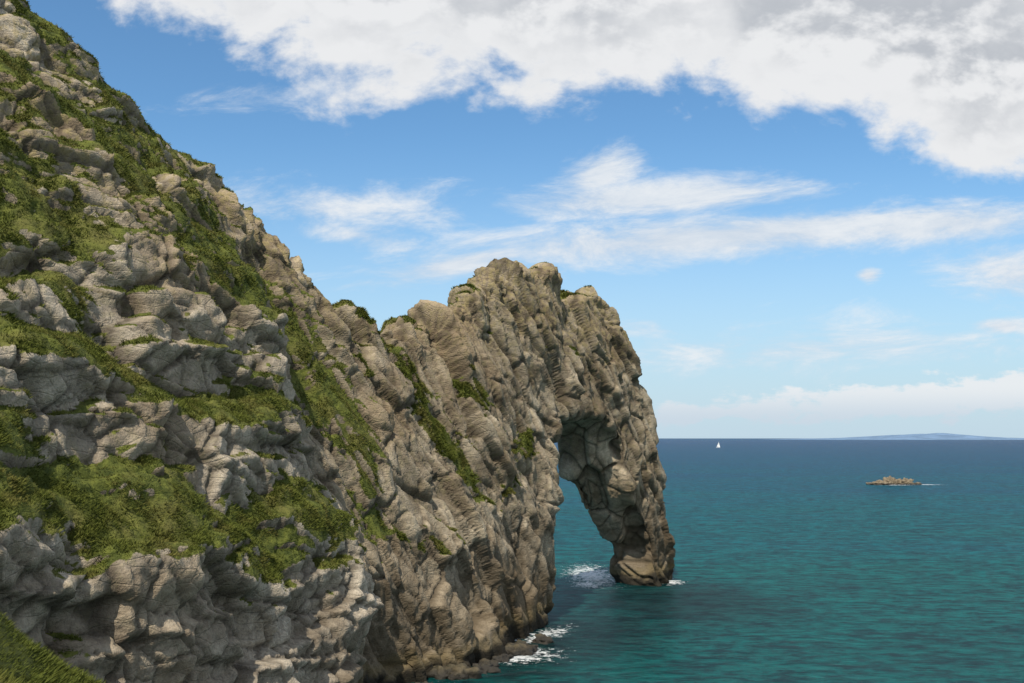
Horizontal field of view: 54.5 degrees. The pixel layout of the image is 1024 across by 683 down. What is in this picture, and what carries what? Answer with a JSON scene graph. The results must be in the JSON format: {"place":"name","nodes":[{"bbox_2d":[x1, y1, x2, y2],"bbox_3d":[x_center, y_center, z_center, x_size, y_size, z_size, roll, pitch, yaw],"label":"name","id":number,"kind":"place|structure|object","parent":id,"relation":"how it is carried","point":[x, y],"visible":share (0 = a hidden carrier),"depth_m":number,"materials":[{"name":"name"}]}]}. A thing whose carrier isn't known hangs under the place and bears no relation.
{"place":"outdoors","nodes":[
{"label":"outdoors","id":0,"kind":"place"},
{"bbox_2d":[0,609,104,682],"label":"grassy bank","id":1,"kind":"structure","parent":0,"point":[28,660],"depth_m":11.09,"materials":[{"name":"green plant"}]},
{"bbox_2d":[0,0,424,682],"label":"headland cliff","id":2,"kind":"structure","parent":0,"point":[144,616],"depth_m":69.96,"materials":[{"name":"stone"}]},
{"bbox_2d":[0,0,407,657],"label":"cliff grass","id":3,"kind":"structure","parent":2,"relation":"on","point":[112,514],"depth_m":69.01,"materials":[{"name":"green plant"}]},
{"bbox_2d":[26,0,1023,437],"label":"sky","id":4,"kind":"structure","parent":0,"point":[798,218],"materials":[{"name":"blue"}]},
{"bbox_2d":[420,438,1023,682],"bbox_3d":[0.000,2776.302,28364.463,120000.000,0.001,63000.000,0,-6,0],"label":"sea","id":5,"kind":"structure","parent":0,"point":[808,561],"depth_m":181.77,"materials":[{"name":"liquid"}]},
{"bbox_2d":[415,633,553,682],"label":"shore boulders","id":6,"kind":"object","parent":5,"relation":"in","point":[464,671],"visible":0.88,"depth_m":106.77,"materials":[{"name":"grey stone"}]},
{"bbox_2d":[332,257,675,682],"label":"sea arch","id":7,"kind":"structure","parent":5,"relation":"in","point":[487,589],"depth_m":131.36,"materials":[{"name":"stone"}]},
{"bbox_2d":[332,262,612,554],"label":"cliff grass","id":8,"kind":"structure","parent":7,"relation":"on","point":[436,425],"depth_m":118.67,"materials":[{"name":"green plant"}]},
{"bbox_2d":[866,476,921,484],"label":"sea stack rock","id":9,"kind":"object","parent":5,"relation":"in","point":[889,480],"visible":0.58,"depth_m":534.39,"materials":[{"name":"beige stone"}]},
{"bbox_2d":[770,433,1023,439],"bbox_3d":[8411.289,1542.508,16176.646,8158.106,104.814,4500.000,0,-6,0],"label":"distant headland","id":10,"kind":"structure","parent":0,"point":[939,436],"depth_m":14370.80,"materials":[{"name":"blue"}]}
]}

